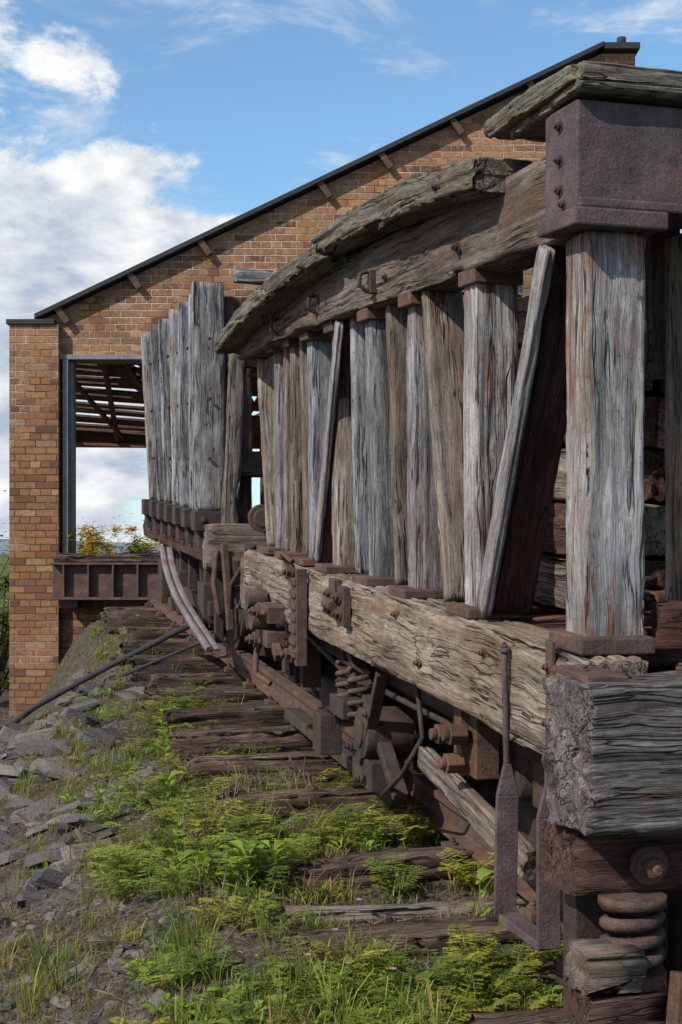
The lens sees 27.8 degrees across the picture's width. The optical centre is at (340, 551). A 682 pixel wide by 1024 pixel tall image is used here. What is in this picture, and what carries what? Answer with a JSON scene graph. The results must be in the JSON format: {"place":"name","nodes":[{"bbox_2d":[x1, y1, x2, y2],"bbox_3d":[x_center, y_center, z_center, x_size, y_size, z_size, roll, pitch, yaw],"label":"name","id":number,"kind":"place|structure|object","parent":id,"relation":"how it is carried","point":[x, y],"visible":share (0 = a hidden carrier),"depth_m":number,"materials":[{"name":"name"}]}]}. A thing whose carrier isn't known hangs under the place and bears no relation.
{"place":"outdoors","nodes":[
{"label":"outdoors","id":0,"kind":"place"},
{"bbox_2d":[0,539,177,552],"bbox_3d":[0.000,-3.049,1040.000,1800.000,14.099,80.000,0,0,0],"label":"hills","id":1,"kind":"structure","parent":0,"point":[3,543],"depth_m":1053.18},
{"bbox_2d":[0,612,667,1023],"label":"grass","id":2,"kind":"structure","parent":0,"point":[344,1012],"depth_m":4.80,"materials":[{"name":"green plant"}]},
{"bbox_2d":[597,890,666,1023],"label":"coil spring","id":3,"kind":"object","parent":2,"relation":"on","point":[616,922],"visible":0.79,"depth_m":3.36,"materials":[{"name":"orange metal"}]},
{"bbox_2d":[541,820,681,895],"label":"bogie bolster","id":4,"kind":"object","parent":3,"relation":"on","point":[576,863],"visible":0.66,"depth_m":3.43,"materials":[{"name":"red wood"}]},
{"bbox_2d":[541,671,681,838],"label":"headstock","id":5,"kind":"object","parent":4,"relation":"on","point":[611,761],"visible":0.96,"depth_m":3.32,"materials":[{"name":"grey wood"}]},
{"bbox_2d":[243,549,647,754],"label":"side sill","id":6,"kind":"structure","parent":5,"relation":"on","point":[457,671],"depth_m":4.53,"materials":[{"name":"brown wood"}]},
{"bbox_2d":[229,543,284,630],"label":"coupling irons","id":7,"kind":"object","parent":6,"relation":"attached to","point":[236,560],"visible":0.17,"depth_m":8.31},
{"bbox_2d":[257,356,274,545],"bbox_3d":[-0.384,-0.586,7.709,0.125,1.166,0.055,0,-15,-15],"label":"brace","id":8,"kind":"object","parent":6,"relation":"on","point":[265,373],"visible":0.51,"depth_m":7.70,"materials":[{"name":"beige wood"}]},
{"bbox_2d":[283,348,289,550],"bbox_3d":[-0.245,-0.549,7.204,0.113,1.106,0.056,0,0,-15],"label":"brace","id":9,"kind":"object","parent":6,"relation":"on","point":[286,454],"visible":0.43,"depth_m":7.17,"materials":[{"name":"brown wood"}]},
{"bbox_2d":[299,338,308,555],"bbox_3d":[-0.138,-0.523,6.814,0.115,1.122,0.055,0,-5,-15],"label":"brace","id":10,"kind":"object","parent":6,"relation":"on","point":[304,399],"visible":0.38,"depth_m":6.79,"materials":[{"name":"beige wood"}]},
{"bbox_2d":[312,320,343,562],"bbox_3d":[-0.060,-0.478,6.190,0.033,1.121,0.072,0,21,-15],"label":"brace edge","id":11,"kind":"object","parent":6,"relation":"on","point":[329,428],"visible":1,"depth_m":6.16,"materials":[{"name":"grey wood"}]},
{"bbox_2d":[320,320,350,562],"bbox_3d":[0.019,-0.482,6.245,0.155,1.146,0.066,0,19,-15],"label":"brace","id":12,"kind":"object","parent":6,"relation":"on","point":[344,388],"visible":0.23,"depth_m":6.14,"materials":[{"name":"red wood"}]},
{"bbox_2d":[350,318,368,573],"bbox_3d":[0.111,-0.460,5.904,0.125,1.114,0.056,0,-4,-15],"label":"brace","id":13,"kind":"object","parent":6,"relation":"on","point":[358,407],"visible":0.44,"depth_m":5.87,"materials":[{"name":"wood"}]},
{"bbox_2d":[307,632,453,797],"bbox_3d":[0.058,0.633,5.970,0.102,0.718,3.581,0,0,-15],"label":"truss rod","id":14,"kind":"object","parent":6,"relation":"attached to","point":[419,709],"visible":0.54,"depth_m":5.15,"materials":[{"name":"metal"}]},
{"bbox_2d":[417,746,535,880],"bbox_3d":[0.431,0.841,4.569,0.056,0.105,1.015,0,11,-15],"label":"bogie side timber","id":15,"kind":"object","parent":14,"relation":"attached to","point":[471,805],"visible":0.73,"depth_m":4.52,"materials":[{"name":"brown wood"}]},
{"bbox_2d":[385,304,407,584],"bbox_3d":[0.255,-0.427,5.385,0.125,1.125,0.066,0,-6,-15],"label":"brace","id":16,"kind":"object","parent":6,"relation":"on","point":[396,325],"visible":0.52,"depth_m":5.36,"materials":[{"name":"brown wood"}]},
{"bbox_2d":[421,290,464,601],"bbox_3d":[0.397,-0.390,4.864,0.155,1.151,0.055,0,-13,-15],"label":"brace","id":17,"kind":"object","parent":6,"relation":"on","point":[443,320],"visible":0.65,"depth_m":4.85,"materials":[{"name":"beige wood"}]},
{"bbox_2d":[260,268,654,655],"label":"post shoes","id":18,"kind":"object","parent":6,"relation":"on","point":[575,643],"visible":0.48,"depth_m":4.49,"materials":[{"name":"orange metal"}]},
{"bbox_2d":[273,352,283,547],"bbox_3d":[-0.296,-0.551,7.370,0.112,1.108,0.118,0,-1,-15],"label":"post","id":19,"kind":"object","parent":18,"relation":"on","point":[278,424],"visible":0.43,"depth_m":7.32,"materials":[{"name":"grey wood"}]},
{"bbox_2d":[289,347,303,552],"bbox_3d":[-0.201,-0.529,7.022,0.111,1.100,0.116,0,0,-15],"label":"post","id":20,"kind":"object","parent":18,"relation":"on","point":[296,519],"visible":0.47,"depth_m":6.96,"materials":[{"name":"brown wood"}]},
{"bbox_2d":[307,340,331,557],"bbox_3d":[-0.092,-0.498,6.633,0.124,1.105,0.115,0,-1,-15],"label":"post","id":21,"kind":"object","parent":18,"relation":"on","point":[319,355],"visible":0.43,"depth_m":6.58,"materials":[{"name":"grey wood"}]},
{"bbox_2d":[331,333,354,564],"bbox_3d":[0.025,-0.471,6.200,0.116,1.103,0.118,0,0,-15],"label":"post","id":22,"kind":"object","parent":18,"relation":"on","point":[343,524],"visible":0.41,"depth_m":6.14,"materials":[{"name":"beige wood"}]},
{"bbox_2d":[365,320,393,576],"bbox_3d":[0.177,-0.431,5.637,0.129,1.108,0.116,0,-4,-15],"label":"post","id":23,"kind":"object","parent":18,"relation":"on","point":[380,532],"visible":0.54,"depth_m":5.59,"materials":[{"name":"grey wood"}]},
{"bbox_2d":[238,155,574,361],"bbox_3d":[0.094,-1.094,5.828,0.193,0.312,4.411,0,2,-16],"label":"top rail","id":24,"kind":"object","parent":18,"relation":"on","point":[497,233],"visible":0.63,"depth_m":4.79,"materials":[{"name":"wood"}]},
{"bbox_2d":[215,244,348,354],"bbox_3d":[-0.329,-1.240,6.871,0.214,0.138,2.319,0,-2,-16],"label":"wooden beam","id":25,"kind":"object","parent":24,"relation":"on","point":[287,284],"visible":0.69,"depth_m":6.56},
{"bbox_2d":[227,120,565,336],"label":"rail bolts","id":26,"kind":"object","parent":24,"relation":"attached to","point":[371,288],"visible":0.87,"depth_m":5.40,"materials":[{"name":"metal"}]},
{"bbox_2d":[311,157,531,254],"bbox_3d":[0.226,-1.231,5.026,0.233,0.138,1.901,0,5,-16],"label":"cap plank","id":27,"kind":"object","parent":24,"relation":"on","point":[470,181],"visible":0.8,"depth_m":4.59,"materials":[{"name":"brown wood"}]},
{"bbox_2d":[250,290,264,300],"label":"split slab","id":28,"kind":"structure","parent":27,"relation":"on","point":[257,294],"depth_m":6.76,"materials":[{"name":"grey wood"}]},
{"bbox_2d":[332,220,361,252],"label":"split slab","id":29,"kind":"structure","parent":27,"relation":"on","point":[346,227],"depth_m":5.35,"materials":[{"name":"grey wood"}]},
{"bbox_2d":[378,196,419,229],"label":"split slab","id":30,"kind":"structure","parent":27,"relation":"on","point":[393,211],"depth_m":4.82,"materials":[{"name":"grey wood"}]},
{"bbox_2d":[406,305,442,588],"bbox_3d":[0.319,-0.397,5.129,0.128,1.104,0.129,0,-1,-15],"label":"post","id":31,"kind":"object","parent":18,"relation":"on","point":[424,560],"visible":0.62,"depth_m":5.07,"materials":[{"name":"grey wood"}]},
{"bbox_2d":[463,283,517,606],"bbox_3d":[0.488,-0.354,4.502,0.155,1.105,0.134,0,0,-15],"label":"post","id":32,"kind":"object","parent":18,"relation":"on","point":[490,342],"visible":0.64,"depth_m":4.44,"materials":[{"name":"grey wood"}]},
{"bbox_2d":[565,231,645,635],"bbox_3d":[0.710,-0.298,3.704,0.182,1.103,0.138,0,0,-15],"label":"post","id":33,"kind":"object","parent":18,"relation":"on","point":[605,373],"visible":0.91,"depth_m":3.64,"materials":[{"name":"grey wood"}]},
{"bbox_2d":[537,99,681,238],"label":"steel end beam","id":34,"kind":"structure","parent":33,"relation":"on","point":[619,169],"depth_m":3.61,"materials":[{"name":"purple metal"}]},
{"bbox_2d":[510,61,681,142],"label":"end cap plank","id":35,"kind":"object","parent":34,"relation":"on","point":[613,82],"visible":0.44,"depth_m":3.59,"materials":[{"name":"grey wood"}]},
{"bbox_2d":[484,64,578,139],"bbox_3d":[0.550,-1.242,3.827,0.115,0.059,0.598,0,2,-15],"label":"cap plank front","id":36,"kind":"object","parent":35,"relation":"on","point":[512,113],"visible":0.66,"depth_m":3.79,"materials":[{"name":"grey wood"}]},
{"bbox_2d":[245,550,681,779],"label":"sill brackets","id":37,"kind":"object","parent":6,"relation":"attached to","point":[473,740],"visible":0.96,"depth_m":5.59,"materials":[{"name":"orange metal"}]},
{"bbox_2d":[477,244,554,615],"bbox_3d":[0.513,-0.331,4.098,0.040,1.154,0.073,0,25,-15],"label":"brace edge","id":38,"kind":"object","parent":6,"relation":"on","point":[538,297],"visible":1,"depth_m":4.07,"materials":[{"name":"grey wood"}]},
{"bbox_2d":[493,642,560,951],"bbox_3d":[0.520,0.679,3.886,0.070,0.840,0.255,0,0,-28],"label":"hanger strap","id":39,"kind":"object","parent":6,"relation":"hanging from","point":[543,933],"visible":0.84,"depth_m":3.95,"materials":[{"name":"orange metal"}]},
{"bbox_2d":[491,247,566,614],"bbox_3d":[0.585,-0.341,4.174,0.176,1.181,0.056,0,24,-15],"label":"brace","id":40,"kind":"object","parent":6,"relation":"on","point":[536,475],"visible":0.51,"depth_m":4.18,"materials":[{"name":"red wood"}]},
{"bbox_2d":[530,606,565,614],"bbox_3d":[1.384,0.217,5.023,1.889,0.048,0.228,0,0,-15],"label":"floor plank","id":41,"kind":"object","parent":6,"relation":"on","point":[543,610],"visible":0.02,"depth_m":4.72,"materials":[{"name":"red wood"}]},
{"bbox_2d":[644,590,664,611],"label":"loose fittings","id":42,"kind":"object","parent":6,"relation":"on","point":[660,596],"visible":0.12,"depth_m":4.09,"materials":[{"name":"orange metal"}]},
{"bbox_2d":[644,592,654,600],"bbox_3d":[0.859,0.132,4.003,0.076,0.031,0.134,0,-4,26],"label":"debris","id":43,"kind":"object","parent":42,"relation":"on","point":[648,596],"visible":0.24,"depth_m":3.99,"materials":[{"name":"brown wood"}]},
{"bbox_2d":[645,576,657,588],"bbox_3d":[0.891,0.100,4.186,0.083,0.034,0.295,0,4,25],"label":"debris","id":44,"kind":"object","parent":42,"relation":"on","point":[650,581],"visible":0.23,"depth_m":4.22,"materials":[{"name":"red wood"}]},
{"bbox_2d":[645,584,663,590],"bbox_3d":[0.861,0.083,4.255,0.278,0.029,0.044,14,-1,-5],"label":"debris","id":45,"kind":"object","parent":44,"relation":"on","point":[656,587],"visible":0.24,"depth_m":4.25,"materials":[{"name":"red wood"}]},
{"bbox_2d":[0,553,667,1023],"bbox_3d":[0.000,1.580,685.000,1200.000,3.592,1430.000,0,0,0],"label":"ground","id":46,"kind":"structure","parent":0,"point":[88,651],"depth_m":5.11,"materials":[{"name":"soil"}]},
{"bbox_2d":[0,573,8,695],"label":"shrub","id":47,"kind":"object","parent":46,"relation":"on","point":[4,656],"visible":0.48,"depth_m":16.03,"materials":[{"name":"green plant"}]},
{"bbox_2d":[0,490,81,634],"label":"shrub","id":48,"kind":"object","parent":46,"relation":"on","point":[6,567],"visible":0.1,"depth_m":26.92,"materials":[{"name":"green plant"}]},
{"bbox_2d":[6,513,162,600],"bbox_3d":[-5.402,0.411,36.192,7.136,2.832,5.508,0,0,0],"label":"shrub","id":49,"kind":"object","parent":46,"relation":"on","point":[155,543],"visible":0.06,"depth_m":35.61,"materials":[{"name":"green plant"}]},
{"bbox_2d":[0,623,190,729],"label":"steel cable","id":50,"kind":"object","parent":46,"relation":"on","point":[110,665],"visible":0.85,"depth_m":10.63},
{"bbox_2d":[24,641,200,724],"bbox_3d":[-2.105,1.170,10.722,0.156,1.127,3.371,0,0,-43],"label":"steel cable","id":51,"kind":"object","parent":46,"relation":"on","point":[193,645],"visible":0.73,"depth_m":10.11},
{"bbox_2d":[115,534,178,552],"bbox_3d":[-2.225,-0.028,15.714,0.834,0.356,0.624,0,0,-25],"label":"shrub","id":52,"kind":"object","parent":46,"relation":"on","point":[139,547],"visible":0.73,"depth_m":15.54,"materials":[{"name":"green plant"}]},
{"bbox_2d":[0,628,555,1023],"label":"dry twigs","id":53,"kind":"object","parent":46,"relation":"on","point":[250,783],"visible":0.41,"depth_m":5.43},
{"bbox_2d":[51,621,562,1023],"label":"fern plants","id":54,"kind":"object","parent":46,"relation":"on","point":[474,959],"visible":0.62,"depth_m":4.95,"materials":[{"name":"green plant"}]},
{"bbox_2d":[60,614,562,1023],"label":"broadleaf weeds","id":55,"kind":"object","parent":46,"relation":"on","point":[275,850],"visible":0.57,"depth_m":4.96,"materials":[{"name":"green plant"}]},
{"bbox_2d":[9,53,634,715],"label":"walls","id":56,"kind":"structure","parent":46,"relation":"on","point":[45,631],"depth_m":15.00,"materials":[{"name":"orange brick"}]},
{"bbox_2d":[60,355,141,552],"bbox_3d":[-1.280,-1.018,15.125,3.540,2.236,0.350,0,0,0],"label":"door frame","id":57,"kind":"object","parent":56,"relation":"attached to","point":[70,362],"visible":0.48,"depth_m":15.03,"materials":[{"name":"grey metal"}]},
{"bbox_2d":[51,562,169,607],"bbox_3d":[-1.880,0.357,14.730,2.340,0.485,0.500,0,0,0],"label":"rusty girder","id":58,"kind":"object","parent":56,"relation":"attached to","point":[75,584],"visible":0.42,"depth_m":14.58,"materials":[{"name":"orange metal"}]},
{"bbox_2d":[53,553,160,561],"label":"deck timber","id":59,"kind":"object","parent":58,"relation":"on","point":[103,557],"visible":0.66,"depth_m":14.51,"materials":[{"name":"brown wood"}]},
{"bbox_2d":[76,364,259,448],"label":"rafters","id":60,"kind":"object","parent":56,"relation":"attached to","point":[118,439],"visible":0.03,"depth_m":19.93,"materials":[{"name":"wood"}]},
{"bbox_2d":[76,364,259,445],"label":"roof boards","id":61,"kind":"object","parent":60,"relation":"on","point":[92,373],"depth_m":18.30,"materials":[{"name":"weathered brown wood"}]},
{"bbox_2d":[252,397,259,455],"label":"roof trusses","id":62,"kind":"object","parent":56,"relation":"on","point":[255,453],"depth_m":30.94,"materials":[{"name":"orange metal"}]},
{"bbox_2d":[54,81,534,391],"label":"purlins","id":63,"kind":"object","parent":56,"relation":"attached to","point":[327,193],"visible":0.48,"depth_m":14.90,"materials":[{"name":"orange metal"}]},
{"bbox_2d":[6,36,639,325],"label":"verge trim","id":64,"kind":"structure","parent":56,"relation":"on","point":[621,45],"depth_m":14.88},
{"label":"deck timber","id":65,"kind":"object","parent":56,"relation":"attached to","visible":0},
{"bbox_2d":[60,517,137,553],"bbox_3d":[-2.665,-0.126,15.009,0.961,0.491,0.456,0,0,0],"label":"shrub","id":66,"kind":"object","parent":65,"relation":"on","point":[89,541],"visible":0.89,"depth_m":15.02,"materials":[{"name":"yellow plant"}]},
{"bbox_2d":[0,634,667,1023],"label":"slate rocks","id":67,"kind":"object","parent":46,"relation":"on","point":[22,812],"visible":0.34,"depth_m":6.89,"materials":[{"name":"stone"}]},
{"bbox_2d":[88,645,189,699],"bbox_3d":[-1.570,0.954,9.868,1.781,0.629,0.497,0,0,44],"label":"wire netting","id":68,"kind":"object","parent":67,"relation":"on","point":[120,690],"visible":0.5,"depth_m":9.89,"materials":[{"name":"metal"}]},
{"bbox_2d":[0,644,667,1021],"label":"fallen leaves","id":69,"kind":"object","parent":46,"relation":"on","point":[210,932],"visible":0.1,"depth_m":4.84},
{"bbox_2d":[99,589,668,1023],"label":"railway track","id":70,"kind":"structure","parent":46,"relation":"on","point":[256,718],"depth_m":6.68,"materials":[{"name":"brown wood"}]},
{"bbox_2d":[141,269,523,652],"bbox_3d":[-0.239,-0.592,10.867,2.443,2.646,3.610,0,0,-17],"label":"railway wagon","id":71,"kind":"object","parent":70,"relation":"on","point":[199,512],"visible":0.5,"depth_m":9.37,"materials":[{"name":"grey wood"}]},
{"bbox_2d":[160,545,219,651],"bbox_3d":[-1.091,0.305,9.666,0.122,0.704,1.511,0,0,-19],"label":"bent rail","id":72,"kind":"object","parent":71,"relation":"attached to","point":[208,643],"visible":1,"depth_m":9.65,"materials":[{"name":"grey metal"}]},
{"bbox_2d":[281,621,414,804],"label":"journal boxes","id":73,"kind":"object","parent":70,"relation":"on","point":[375,760],"visible":0.73,"depth_m":5.69,"materials":[{"name":"metal"}]},
{"bbox_2d":[335,660,372,717],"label":"springs","id":74,"kind":"object","parent":73,"relation":"attached to","point":[350,682],"visible":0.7,"depth_m":5.82,"materials":[{"name":"orange metal"}]},
{"bbox_2d":[318,652,537,848],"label":"wheelsets","id":75,"kind":"object","parent":70,"relation":"on","point":[522,766],"visible":0.07,"depth_m":5.88,"materials":[{"name":"metal"}]},
{"bbox_2d":[319,639,675,808],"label":"sills","id":76,"kind":"structure","parent":70,"relation":"on","point":[447,709],"depth_m":4.87,"materials":[{"name":"wood"}]},
{"bbox_2d":[556,889,681,1023],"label":"truck frame","id":77,"kind":"object","parent":46,"relation":"on","point":[582,915],"visible":0.16,"depth_m":3.63,"materials":[{"name":"metal"}]},
{"bbox_2d":[629,834,681,1023],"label":"truck irons","id":78,"kind":"object","parent":46,"relation":"on","point":[648,864],"visible":0.93,"depth_m":3.39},
{"bbox_3d":[2.134,0.274,6.222,0.205,0.305,4.416,0,4,-15],"label":"side sill","id":79,"kind":"object","parent":46,"relation":"on","visible":0},
{"bbox_2d":[240,557,246,608],"bbox_3d":[0.567,0.174,8.124,2.337,0.308,0.208,0,0,-15],"label":"headstock rear","id":80,"kind":"object","parent":79,"relation":"on","point":[242,599],"visible":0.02,"depth_m":7.86,"materials":[{"name":"brown wood"}]},
{"bbox_2d":[520,620,565,627],"bbox_3d":[1.491,0.244,4.638,1.889,0.051,0.168,0,0,-15],"label":"floor plank","id":81,"kind":"object","parent":79,"relation":"on","point":[554,624],"visible":0.06,"depth_m":4.38,"materials":[{"name":"red wood"}]},
{"bbox_2d":[534,552,565,608],"bbox_3d":[0.479,0.023,5.762,0.184,0.182,2.842,-1,4,-15],"label":"stack timber","id":82,"kind":"object","parent":81,"relation":"on","point":[551,586],"visible":0.06,"depth_m":4.62,"materials":[{"name":"brown wood"}]},
{"bbox_2d":[543,501,565,554],"bbox_3d":[0.462,-0.158,5.801,0.176,0.182,2.697,0,4,-15],"label":"stack timber","id":83,"kind":"object","parent":82,"relation":"on","point":[555,540],"visible":0.04,"depth_m":4.58,"materials":[{"name":"red wood"}]},
{"bbox_2d":[552,449,566,500],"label":"stack timber","id":84,"kind":"object","parent":83,"relation":"on","point":[559,493],"visible":0.02,"depth_m":4.54,"materials":[{"name":"brown wood"}]},
{"bbox_2d":[562,422,566,447],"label":"stack timber","id":85,"kind":"object","parent":84,"relation":"on","point":[564,442],"depth_m":4.63,"materials":[{"name":"red wood"}]},
{"bbox_2d":[517,347,521,371],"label":"stack timber","id":86,"kind":"object","parent":85,"relation":"on","point":[519,353],"depth_m":4.88,"materials":[{"name":"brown wood"}]},
{"bbox_2d":[518,295,529,347],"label":"stack timber","id":87,"kind":"object","parent":86,"relation":"on","point":[523,302],"visible":0.02,"depth_m":4.86,"materials":[{"name":"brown wood"}]},
{"bbox_2d":[644,556,665,612],"bbox_3d":[0.643,0.018,5.878,0.202,0.185,3.017,1,3,-15],"label":"stack timber","id":88,"kind":"object","parent":81,"relation":"on","point":[654,566],"visible":0.01,"depth_m":4.42,"materials":[{"name":"red wood"}]},
{"bbox_2d":[559,501,665,555],"bbox_3d":[0.606,-0.163,5.921,0.175,0.185,3.078,0,4,-15],"label":"stack timber","id":89,"kind":"object","parent":88,"relation":"on","point":[654,529],"visible":0.05,"depth_m":4.45,"materials":[{"name":"grey wood"}]},
{"bbox_2d":[644,450,664,500],"bbox_3d":[0.630,-0.343,5.908,0.164,0.184,2.860,-1,4,-15],"label":"stack timber","id":90,"kind":"object","parent":89,"relation":"on","point":[654,471],"visible":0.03,"depth_m":4.55,"materials":[{"name":"red wood"}]},
{"bbox_2d":[562,396,657,448],"bbox_3d":[0.617,-0.512,5.772,0.142,0.183,2.691,3,3,-15],"label":"stack timber","id":91,"kind":"object","parent":90,"relation":"on","point":[651,403],"visible":0.03,"depth_m":4.49,"materials":[{"name":"red wood"}]},
{"bbox_2d":[644,363,652,391],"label":"stack timber","id":92,"kind":"object","parent":91,"relation":"on","point":[648,384],"visible":0.02,"depth_m":4.55,"materials":[{"name":"black wood"}]},
{"bbox_2d":[649,555,665,558],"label":"stack timber","id":93,"kind":"object","parent":81,"relation":"on","point":[663,557],"depth_m":4.78,"materials":[{"name":"brown wood"}]},
{"bbox_2d":[644,502,665,505],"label":"stack timber","id":94,"kind":"object","parent":93,"relation":"on","point":[658,503],"depth_m":4.68,"materials":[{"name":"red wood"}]},
{"bbox_2d":[644,472,665,502],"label":"stack timber","id":95,"kind":"object","parent":94,"relation":"on","point":[663,501],"depth_m":4.64,"materials":[{"name":"brown wood"}]},
{"bbox_2d":[644,397,664,449],"bbox_3d":[0.725,-0.524,5.956,0.172,0.183,2.972,-2,4,-15],"label":"stack timber","id":96,"kind":"object","parent":95,"relation":"on","point":[659,438],"visible":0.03,"depth_m":4.53,"materials":[{"name":"brown wood"}]},
{"bbox_2d":[644,379,664,396],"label":"stack timber","id":97,"kind":"object","parent":96,"relation":"on","point":[658,388],"visible":0.05,"depth_m":4.61,"materials":[{"name":"black wood"}]},
{"bbox_2d":[508,613,649,620],"bbox_3d":[1.441,0.234,4.816,1.885,0.051,0.170,0,0,-15],"label":"floor plank","id":98,"kind":"object","parent":79,"relation":"attached to","point":[547,617],"visible":0.09,"depth_m":4.53,"materials":[{"name":"red wood"}]},
{"bbox_2d":[547,626,651,634],"bbox_3d":[1.537,0.257,4.464,1.886,0.049,0.165,0,0,-15],"label":"floor plank","id":99,"kind":"object","parent":79,"relation":"attached to","point":[647,630],"visible":0.01,"depth_m":4.22,"materials":[{"name":"red wood"}]},
{"bbox_2d":[634,650,681,665],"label":"floor plank","id":100,"kind":"object","parent":79,"relation":"on","point":[664,658],"visible":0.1,"depth_m":3.76,"materials":[{"name":"red wood"}]},
{"bbox_2d":[649,601,681,650],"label":"end board","id":101,"kind":"object","parent":100,"relation":"on","point":[666,627],"visible":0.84,"depth_m":3.71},
{"bbox_2d":[0,0,681,542],"label":"sky","id":102,"kind":"structure","parent":0,"point":[131,131],"materials":[{"name":"blue"}]},
{"bbox_2d":[568,986,667,1023],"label":"spring seat block","id":103,"kind":"structure","parent":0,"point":[637,1008],"depth_m":3.29,"materials":[{"name":"red wood"}]},
{"bbox_2d":[564,937,647,994],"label":"spring seat block","id":104,"kind":"structure","parent":103,"relation":"on","point":[597,966],"depth_m":3.28,"materials":[{"name":"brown wood"}]},
{"bbox_2d":[665,233,681,600],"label":"end post","id":105,"kind":"object","parent":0,"point":[673,410],"visible":0.91,"depth_m":3.91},
{"label":"floor plank","id":106,"kind":"structure","parent":0,"visible":0},
{"bbox_2d":[644,615,651,626],"bbox_3d":[0.908,0.199,3.968,0.272,0.034,0.078,0,0,8],"label":"debris","id":107,"kind":"object","parent":106,"relation":"on","point":[647,620],"visible":0.09,"depth_m":3.94,"materials":[{"name":"red wood"}]},
{"label":"end upright","id":108,"kind":"object","parent":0,"visible":0},
{"bbox_2d":[644,235,652,362],"bbox_3d":[0.893,-0.889,4.198,0.118,0.632,0.042,0,-1,-15],"label":"end upright","id":109,"kind":"object","parent":108,"relation":"attached to","point":[648,263],"visible":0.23,"depth_m":4.19,"materials":[{"name":"grey wood"}]},
{"bbox_3d":[1.115,-0.863,4.250,0.128,0.684,0.043,0,-3,-15],"label":"end upright","id":110,"kind":"object","parent":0,"visible":0},
{"bbox_2d":[647,228,679,380],"bbox_3d":[0.994,-0.869,4.247,0.098,0.685,0.042,0,2,-15],"label":"end upright","id":111,"kind":"object","parent":110,"relation":"attached to","point":[656,367],"visible":0.3,"depth_m":4.23,"materials":[{"name":"grey wood"}]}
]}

